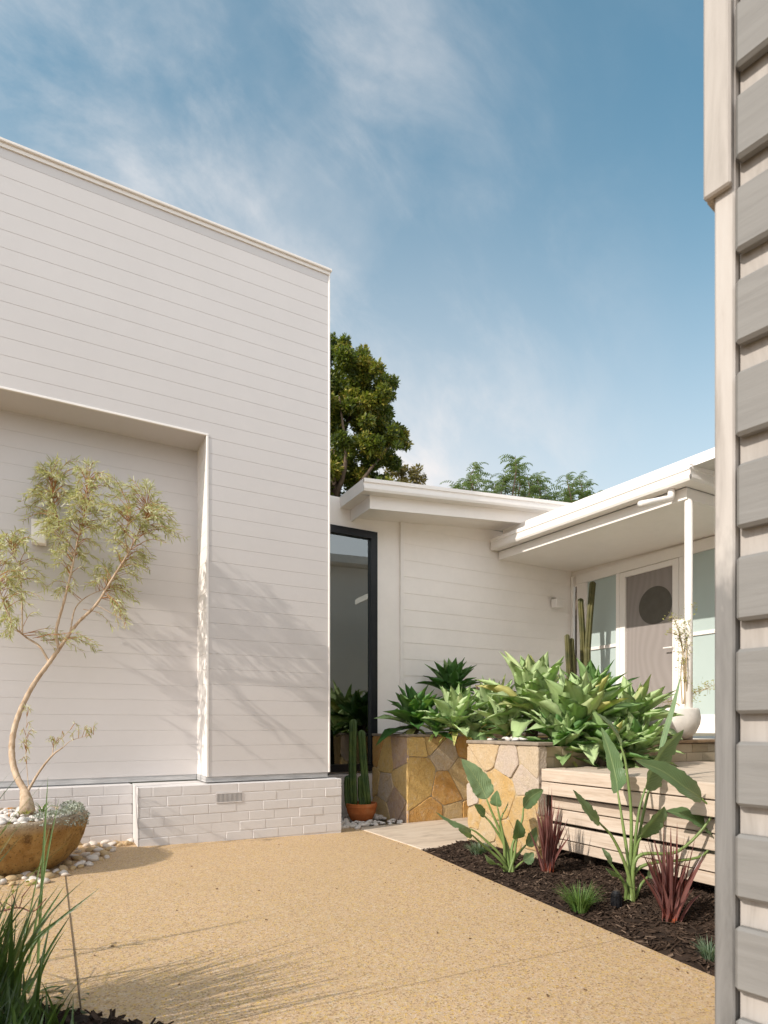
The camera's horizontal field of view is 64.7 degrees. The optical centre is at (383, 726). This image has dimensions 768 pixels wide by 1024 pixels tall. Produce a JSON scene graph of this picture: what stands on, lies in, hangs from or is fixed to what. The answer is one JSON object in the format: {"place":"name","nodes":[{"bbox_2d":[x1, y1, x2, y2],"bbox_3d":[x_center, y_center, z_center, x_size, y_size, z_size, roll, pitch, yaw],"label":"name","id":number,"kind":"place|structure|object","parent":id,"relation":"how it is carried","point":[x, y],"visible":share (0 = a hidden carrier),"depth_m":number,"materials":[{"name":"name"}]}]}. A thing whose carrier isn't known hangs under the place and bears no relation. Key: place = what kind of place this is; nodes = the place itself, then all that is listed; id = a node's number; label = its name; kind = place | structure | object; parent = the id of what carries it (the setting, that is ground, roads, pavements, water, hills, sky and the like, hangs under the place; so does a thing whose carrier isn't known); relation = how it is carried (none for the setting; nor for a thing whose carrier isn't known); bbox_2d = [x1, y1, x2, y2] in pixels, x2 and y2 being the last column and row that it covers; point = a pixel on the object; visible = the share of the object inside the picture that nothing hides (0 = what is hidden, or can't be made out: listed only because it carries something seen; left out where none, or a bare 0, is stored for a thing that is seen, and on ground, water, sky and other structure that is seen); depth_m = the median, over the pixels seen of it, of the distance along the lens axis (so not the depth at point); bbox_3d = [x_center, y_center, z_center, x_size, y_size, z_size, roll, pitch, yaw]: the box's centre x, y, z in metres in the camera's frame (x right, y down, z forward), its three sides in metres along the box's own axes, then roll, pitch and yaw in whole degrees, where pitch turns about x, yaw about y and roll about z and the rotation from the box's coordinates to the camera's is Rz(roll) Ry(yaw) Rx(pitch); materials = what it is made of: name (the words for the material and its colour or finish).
{"place":"outdoors","nodes":[
{"label":"outdoors","id":0,"kind":"place"},
{"bbox_2d":[0,828,714,1023],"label":"driveway","id":1,"kind":"structure","parent":0,"point":[220,956],"depth_m":2.82,"materials":[{"name":"beige concrete"}]},
{"bbox_2d":[0,878,6,884],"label":"pebble","id":2,"kind":"object","parent":1,"relation":"on","point":[3,881],"visible":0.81,"depth_m":3.79,"materials":[{"name":"stone"}]},
{"bbox_2d":[5,875,18,880],"bbox_3d":[-2.398,0.980,3.908,0.082,0.048,0.060,12,4,-32],"label":"pebble","id":3,"kind":"object","parent":1,"relation":"on","point":[10,878],"visible":0.82,"depth_m":3.89,"materials":[{"name":"stone"}]},
{"bbox_2d":[37,878,50,883],"bbox_3d":[-2.161,0.985,3.857,0.075,0.048,0.071,-10,-5,-11],"label":"pebble","id":4,"kind":"object","parent":1,"relation":"on","point":[47,880],"visible":0.7,"depth_m":3.84,"materials":[{"name":"stone"}]},
{"bbox_2d":[0,806,88,876],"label":"stone bowl","id":5,"kind":"object","parent":1,"relation":"on","point":[23,854],"visible":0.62,"depth_m":3.97,"materials":[{"name":"stone"}]},
{"bbox_2d":[10,818,17,823],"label":"pebble","id":6,"kind":"object","parent":5,"relation":"on","point":[13,820],"visible":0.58,"depth_m":4.07,"materials":[{"name":"white stone"}]},
{"bbox_2d":[17,816,28,821],"bbox_3d":[-2.398,0.629,4.031,0.069,0.063,0.064,0,0,-45],"label":"pebble","id":7,"kind":"object","parent":5,"relation":"on","point":[26,819],"visible":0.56,"depth_m":4.01,"materials":[{"name":"white stone"}]},
{"bbox_2d":[31,801,55,812],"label":"succulent","id":8,"kind":"object","parent":5,"relation":"in","point":[43,808],"visible":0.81,"depth_m":4.21,"materials":[{"name":"green plant"}]},
{"bbox_2d":[30,799,90,826],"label":"silver groundcover","id":9,"kind":"object","parent":5,"relation":"on","point":[68,807],"visible":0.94,"depth_m":4.22,"materials":[{"name":"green plant"}]},
{"bbox_2d":[0,453,189,815],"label":"olive tree","id":10,"kind":"object","parent":5,"relation":"in","point":[147,514],"visible":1,"depth_m":4.88,"materials":[{"name":"green plant"}]},
{"bbox_2d":[45,872,54,878],"bbox_3d":[-2.205,0.984,3.981,0.066,0.055,0.086,11,8,25],"label":"pebble","id":11,"kind":"object","parent":1,"relation":"on","point":[49,875],"visible":0.53,"depth_m":3.96,"materials":[{"name":"stone"}]},
{"bbox_2d":[58,865,67,870],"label":"pebble","id":12,"kind":"object","parent":1,"relation":"on","point":[62,867],"visible":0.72,"depth_m":4.18,"materials":[{"name":"stone"}]},
{"bbox_2d":[62,860,72,864],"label":"pebble","id":13,"kind":"object","parent":1,"relation":"on","point":[66,862],"visible":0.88,"depth_m":4.36,"materials":[{"name":"stone"}]},
{"bbox_2d":[72,855,82,860],"bbox_3d":[-2.295,0.988,4.543,0.074,0.042,0.069,1,3,-37],"label":"pebble","id":14,"kind":"object","parent":1,"relation":"on","point":[76,857],"visible":0.82,"depth_m":4.52,"materials":[{"name":"stone"}]},
{"bbox_2d":[73,860,85,866],"bbox_3d":[-2.181,0.989,4.335,0.088,0.047,0.095,-23,-2,44],"label":"pebble","id":15,"kind":"object","parent":1,"relation":"on","point":[83,862],"visible":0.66,"depth_m":4.32,"materials":[{"name":"stone"}]},
{"bbox_2d":[80,852,90,856],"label":"pebble","id":16,"kind":"object","parent":1,"relation":"on","point":[85,854],"visible":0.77,"depth_m":4.64,"materials":[{"name":"stone"}]},
{"bbox_2d":[85,847,93,851],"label":"pebble","id":17,"kind":"object","parent":1,"relation":"on","point":[89,849],"visible":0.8,"depth_m":4.84,"materials":[{"name":"stone"}]},
{"bbox_2d":[85,861,93,865],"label":"pebble","id":18,"kind":"object","parent":1,"relation":"on","point":[88,863],"visible":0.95,"depth_m":4.34,"materials":[{"name":"stone"}]},
{"bbox_2d":[86,854,98,861],"bbox_3d":[-2.177,0.990,4.529,0.096,0.068,0.099,0,0,-42],"label":"pebble","id":19,"kind":"object","parent":1,"relation":"on","point":[92,857],"visible":0.8,"depth_m":4.50,"materials":[{"name":"stone"}]},
{"bbox_2d":[93,847,102,851],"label":"pebble","id":20,"kind":"object","parent":1,"relation":"on","point":[98,849],"visible":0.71,"depth_m":4.83,"materials":[{"name":"stone"}]},
{"bbox_2d":[27,996,173,1023],"bbox_3d":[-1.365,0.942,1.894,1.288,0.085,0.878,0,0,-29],"label":"bark mulch","id":21,"kind":"object","parent":1,"relation":"on","point":[94,1017],"visible":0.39,"depth_m":1.96,"materials":[{"name":"black wood"}]},
{"bbox_2d":[0,880,46,911],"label":"bare shrub","id":22,"kind":"object","parent":21,"relation":"on","point":[12,891],"visible":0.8,"depth_m":2.51,"materials":[{"name":"plant"}]},
{"bbox_2d":[0,765,65,936],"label":"grass clump","id":23,"kind":"object","parent":21,"relation":"on","point":[8,851],"visible":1,"depth_m":1.84,"materials":[{"name":"green plant"}]},
{"bbox_2d":[0,952,79,1023],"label":"grass clump","id":24,"kind":"object","parent":21,"relation":"on","point":[13,1012],"visible":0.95,"depth_m":1.83,"materials":[{"name":"green plant"}]},
{"bbox_2d":[0,878,82,1023],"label":"grass clump","id":25,"kind":"object","parent":21,"relation":"on","point":[10,950],"visible":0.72,"depth_m":1.95,"materials":[{"name":"green plant"}]},
{"bbox_2d":[21,976,88,1013],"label":"plant","id":26,"kind":"object","parent":21,"relation":"on","point":[62,992],"visible":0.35,"depth_m":2.15,"materials":[{"name":"green plant"}]},
{"bbox_2d":[14,782,97,992],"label":"grass stalks","id":27,"kind":"object","parent":21,"relation":"on","point":[41,918],"depth_m":2.55,"materials":[{"name":"green plant"}]},
{"bbox_2d":[99,850,110,856],"bbox_3d":[-2.162,0.995,4.709,0.100,0.062,0.066,31,-3,-14],"label":"pebble","id":28,"kind":"object","parent":1,"relation":"on","point":[103,853],"visible":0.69,"depth_m":4.68,"materials":[{"name":"stone"}]},
{"bbox_2d":[100,840,111,843],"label":"pebble","id":29,"kind":"object","parent":1,"relation":"on","point":[104,841],"visible":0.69,"depth_m":5.17,"materials":[{"name":"stone"}]},
{"bbox_2d":[124,840,130,845],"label":"pebble","id":30,"kind":"object","parent":1,"relation":"on","point":[127,843],"visible":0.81,"depth_m":5.12,"materials":[{"name":"stone"}]},
{"bbox_2d":[65,876,622,1023],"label":"driveway joint","id":31,"kind":"object","parent":1,"relation":"on","point":[227,1023],"visible":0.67,"depth_m":2.55,"materials":[{"name":"concrete"}]},
{"bbox_2d":[93,837,687,999],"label":"leaf litter","id":32,"kind":"object","parent":1,"relation":"on","point":[469,938],"visible":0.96,"depth_m":3.07,"materials":[{"name":"brown plant"}]},
{"bbox_2d":[704,0,767,1023],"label":"boarded wall","id":33,"kind":"structure","parent":1,"relation":"on","point":[736,115],"depth_m":1.23,"materials":[{"name":"grey-stained wood boards"},{"name":"pale cream wood"}]},
{"bbox_2d":[0,0,714,714],"label":"sky","id":34,"kind":"structure","parent":0,"point":[503,201],"materials":[{"name":"blue"}]},
{"bbox_2d":[360,817,468,849],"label":"path","id":35,"kind":"structure","parent":0,"point":[422,835],"depth_m":6.02,"materials":[{"name":"stone"}]},
{"bbox_2d":[128,733,714,853],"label":"ground","id":36,"kind":"structure","parent":0,"point":[680,846],"depth_m":12.86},
{"bbox_2d":[0,137,341,846],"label":"garage","id":37,"kind":"structure","parent":36,"relation":"on","point":[179,357],"depth_m":5.48,"materials":[{"name":"paint"}]},
{"bbox_2d":[31,518,45,545],"bbox_3d":[-2.908,-1.632,5.111,0.110,0.200,0.099,0,0,-29],"label":"wall light","id":38,"kind":"object","parent":37,"relation":"attached to","point":[42,542],"visible":0.66,"depth_m":5.07,"materials":[{"name":"white paint"}]},
{"bbox_2d":[346,801,376,821],"bbox_3d":[-0.255,0.964,6.856,0.352,0.200,0.352,0,0,-29],"label":"terracotta pot","id":39,"kind":"object","parent":36,"relation":"on","point":[358,812],"visible":0.84,"depth_m":6.72,"materials":[{"name":"orange ceramic"}]},
{"bbox_2d":[344,719,370,805],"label":"cactus","id":40,"kind":"object","parent":39,"relation":"on","point":[350,789],"visible":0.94,"depth_m":6.83,"materials":[{"name":"green plant"}]},
{"bbox_2d":[330,332,413,496],"bbox_3d":[-2.187,-7.476,23.902,6.803,17.345,3.670,0,0,1],"label":"evergreen tree","id":41,"kind":"object","parent":36,"relation":"on","point":[361,406],"visible":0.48,"depth_m":23.21,"materials":[{"name":"green plant"}]},
{"bbox_2d":[383,463,427,484],"bbox_3d":[1.014,-6.198,30.035,2.459,14.776,1.845,0,0,-5],"label":"gum tree","id":42,"kind":"object","parent":36,"relation":"on","point":[413,475],"visible":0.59,"depth_m":29.66,"materials":[{"name":"green plant"}]},
{"bbox_2d":[372,732,547,824],"bbox_3d":[1.502,0.627,7.791,3.320,1.105,0.842,0,0,-29],"label":"stone planter","id":43,"kind":"object","parent":36,"relation":"on","point":[419,777],"visible":0.38,"depth_m":6.86,"materials":[{"name":"stone"}]},
{"bbox_2d":[374,684,449,744],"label":"agave","id":44,"kind":"object","parent":43,"relation":"on","point":[412,701],"visible":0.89,"depth_m":6.76,"materials":[{"name":"green plant"}]},
{"bbox_2d":[410,706,459,743],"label":"agave","id":45,"kind":"object","parent":43,"relation":"on","point":[438,727],"visible":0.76,"depth_m":6.67,"materials":[{"name":"green plant"}]},
{"bbox_2d":[415,657,481,708],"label":"agave","id":46,"kind":"object","parent":43,"relation":"on","point":[453,674],"visible":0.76,"depth_m":7.42,"materials":[{"name":"green plant"}]},
{"bbox_2d":[415,684,494,744],"bbox_3d":[0.823,-0.105,6.652,0.913,0.759,0.858,0,0,27],"label":"agave","id":47,"kind":"object","parent":43,"relation":"in","point":[455,706],"visible":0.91,"depth_m":6.54,"materials":[{"name":"green plant"}]},
{"bbox_2d":[461,708,495,739],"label":"agave","id":48,"kind":"object","parent":43,"relation":"on","point":[478,725],"visible":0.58,"depth_m":6.61,"materials":[{"name":"green plant"}]},
{"bbox_2d":[470,674,515,729],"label":"agave","id":49,"kind":"object","parent":43,"relation":"on","point":[482,693],"visible":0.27,"depth_m":6.87,"materials":[{"name":"green plant"}]},
{"bbox_2d":[564,634,575,679],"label":"cactus","id":50,"kind":"object","parent":43,"relation":"in","point":[570,654],"visible":0.44,"depth_m":8.00,"materials":[{"name":"green plant"}]},
{"bbox_2d":[578,581,595,666],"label":"cactus","id":51,"kind":"object","parent":43,"relation":"in","point":[585,644],"visible":0.53,"depth_m":8.14,"materials":[{"name":"green plant"}]},
{"bbox_2d":[440,454,567,501],"bbox_3d":[2.549,-2.384,13.467,3.079,7.148,2.206,0,0,-4],"label":"feathery tree","id":52,"kind":"object","parent":36,"relation":"on","point":[533,489],"visible":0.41,"depth_m":13.16,"materials":[{"name":"green plant"}]},
{"bbox_2d":[328,478,714,822],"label":"house","id":53,"kind":"structure","parent":36,"relation":"on","point":[421,576],"depth_m":7.68,"materials":[{"name":"white paint"}]},
{"bbox_2d":[330,524,377,771],"bbox_3d":[-0.548,-0.916,7.199,1.020,2.908,0.095,0,0,-29],"label":"window","id":54,"kind":"structure","parent":53,"relation":"in","point":[353,551],"depth_m":7.30,"materials":[{"name":"black paint"}]},
{"bbox_2d":[551,597,562,608],"bbox_3d":[2.506,-1.795,8.787,0.130,0.160,0.123,0,0,-29],"label":"wall light","id":55,"kind":"object","parent":53,"relation":"attached to","point":[556,603],"visible":1,"depth_m":8.75,"materials":[{"name":"white paint"}]},
{"bbox_2d":[490,447,714,739],"bbox_3d":[3.978,-1.325,7.203,4.059,2.950,4.345,0,0,-29],"label":"porch","id":56,"kind":"object","parent":53,"relation":"attached to","point":[671,505],"visible":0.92,"depth_m":6.78,"materials":[{"name":"white paint"}]},
{"bbox_2d":[577,536,714,732],"bbox_3d":[3.774,-1.070,7.244,0.056,2.299,3.815,0,0,-29],"label":"window frame","id":57,"kind":"structure","parent":53,"relation":"in","point":[605,641],"depth_m":7.44,"materials":[{"name":"white paint"}]},
{"bbox_2d":[620,558,678,707],"bbox_3d":[3.401,-1.007,7.837,0.114,2.135,0.877,0,0,-29],"label":"door","id":58,"kind":"structure","parent":53,"relation":"in","point":[649,594],"depth_m":7.82,"materials":[{"name":"white paint"}]},
{"bbox_2d":[466,737,619,858],"bbox_3d":[1.806,0.642,5.591,1.902,1.075,0.930,0,0,-29],"label":"stone planter","id":59,"kind":"object","parent":36,"relation":"on","point":[512,770],"visible":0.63,"depth_m":5.05,"materials":[{"name":"stone"}]},
{"bbox_2d":[471,695,533,739],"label":"agave","id":60,"kind":"object","parent":59,"relation":"on","point":[502,723],"visible":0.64,"depth_m":5.79,"materials":[{"name":"green plant"}]},
{"bbox_2d":[475,651,565,738],"bbox_3d":[1.478,-0.270,5.712,1.153,0.925,1.088,0,0,-29],"label":"agave","id":61,"kind":"object","parent":59,"relation":"on","point":[529,672],"visible":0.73,"depth_m":5.60,"materials":[{"name":"green plant"}]},
{"bbox_2d":[520,705,554,739],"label":"agave","id":62,"kind":"object","parent":59,"relation":"on","point":[548,714],"visible":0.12,"depth_m":5.24,"materials":[{"name":"green plant"}]},
{"bbox_2d":[515,711,605,767],"bbox_3d":[1.487,0.128,4.927,0.746,0.584,0.547,0,0,-5],"label":"agave","id":63,"kind":"object","parent":59,"relation":"on","point":[570,740],"visible":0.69,"depth_m":4.92,"materials":[{"name":"green plant"}]},
{"bbox_2d":[517,666,642,764],"bbox_3d":[1.676,-0.089,5.034,1.096,0.859,0.826,0,0,-2],"label":"agave","id":64,"kind":"object","parent":59,"relation":"on","point":[578,699],"visible":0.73,"depth_m":4.92,"materials":[{"name":"green plant"}]},
{"bbox_2d":[562,658,638,697],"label":"agave","id":65,"kind":"object","parent":59,"relation":"on","point":[594,674],"visible":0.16,"depth_m":5.97,"materials":[{"name":"green plant"}]},
{"bbox_2d":[580,709,652,767],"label":"agave","id":66,"kind":"object","parent":59,"relation":"on","point":[621,724],"visible":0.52,"depth_m":4.86,"materials":[{"name":"green plant"}]},
{"bbox_2d":[601,675,682,752],"bbox_3d":[2.220,-0.091,5.354,0.837,0.755,0.865,0,0,38],"label":"agave","id":67,"kind":"object","parent":59,"relation":"on","point":[650,701],"visible":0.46,"depth_m":5.19,"materials":[{"name":"green plant"}]},
{"bbox_2d":[605,711,684,766],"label":"agave","id":68,"kind":"object","parent":59,"relation":"on","point":[635,725],"visible":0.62,"depth_m":4.89,"materials":[{"name":"green plant"}]},
{"bbox_2d":[548,471,602,674],"bbox_3d":[4.590,-2.501,14.463,2.070,7.381,2.187,0,0,4],"label":"feathery tree","id":69,"kind":"object","parent":36,"relation":"on","point":[582,493],"visible":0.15,"depth_m":14.43,"materials":[{"name":"green plant"}]},
{"bbox_2d":[546,739,714,804],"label":"brick wall","id":70,"kind":"structure","parent":36,"relation":"on","point":[698,750],"depth_m":5.62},
{"bbox_2d":[422,839,714,976],"bbox_3d":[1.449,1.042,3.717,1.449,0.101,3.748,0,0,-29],"label":"bark mulch","id":71,"kind":"object","parent":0,"point":[574,874],"visible":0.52,"depth_m":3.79,"materials":[{"name":"brown wood"}]},
{"bbox_2d":[465,838,493,854],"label":"blue grass tuft","id":72,"kind":"object","parent":71,"relation":"on","point":[478,849],"visible":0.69,"depth_m":4.93,"materials":[{"name":"blue plant"}]},
{"bbox_2d":[436,759,542,871],"bbox_3d":[0.768,0.656,4.305,0.921,0.847,0.275,0,0,-29],"label":"strelitzia","id":73,"kind":"object","parent":71,"relation":"on","point":[481,784],"visible":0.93,"depth_m":4.35,"materials":[{"name":"green plant"}]},
{"bbox_2d":[530,792,569,872],"bbox_3d":[1.167,0.732,4.280,0.303,0.688,0.331,0,0,-29],"label":"red cordyline","id":74,"kind":"object","parent":71,"relation":"on","point":[549,837],"visible":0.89,"depth_m":4.27,"materials":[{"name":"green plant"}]},
{"bbox_2d":[551,880,604,913],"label":"grass tuft","id":75,"kind":"object","parent":71,"relation":"on","point":[578,903],"visible":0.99,"depth_m":3.43,"materials":[{"name":"green plant"}]},
{"bbox_2d":[611,890,621,907],"bbox_3d":[1.339,1.012,3.494,0.062,0.132,0.059,0,0,-29],"label":"garden light","id":76,"kind":"object","parent":71,"relation":"on","point":[616,898],"visible":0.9,"depth_m":3.47,"materials":[{"name":"black plastic"}]},
{"bbox_2d":[542,761,714,885],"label":"deck","id":77,"kind":"structure","parent":71,"relation":"on","point":[591,785],"depth_m":4.18,"materials":[{"name":"beige wood"}]},
{"bbox_2d":[573,676,713,902],"bbox_3d":[1.542,0.365,3.665,1.088,1.422,0.648,0,0,-12],"label":"strelitzia","id":78,"kind":"object","parent":71,"relation":"on","point":[660,767],"visible":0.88,"depth_m":3.62,"materials":[{"name":"green plant"}]},
{"bbox_2d":[639,830,704,921],"bbox_3d":[1.525,0.758,3.210,0.309,0.628,0.373,0,0,26],"label":"red cordyline","id":79,"kind":"object","parent":71,"relation":"on","point":[672,896],"visible":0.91,"depth_m":3.19,"materials":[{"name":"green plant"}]},
{"bbox_2d":[690,934,714,961],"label":"blue grass tuft","id":80,"kind":"object","parent":71,"relation":"on","point":[709,952],"visible":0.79,"depth_m":2.74,"materials":[{"name":"blue plant"}]},
{"bbox_2d":[622,736,714,845],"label":"porch floor","id":81,"kind":"structure","parent":0,"point":[703,737],"depth_m":7.27,"materials":[{"name":"wood"}]},
{"bbox_2d":[643,708,700,739],"bbox_3d":[2.787,-0.024,5.906,0.528,0.300,0.528,0,0,-29],"label":"white pot","id":82,"kind":"object","parent":81,"relation":"on","point":[688,721],"visible":0.43,"depth_m":5.67,"materials":[{"name":"ceramic"}]},
{"bbox_2d":[662,602,714,707],"bbox_3d":[2.956,-0.681,5.899,0.622,1.075,0.204,0,0,0],"label":"wiry shrub","id":83,"kind":"object","parent":82,"relation":"on","point":[680,638],"visible":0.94,"depth_m":5.89,"materials":[{"name":"yellow plant"}]}
]}

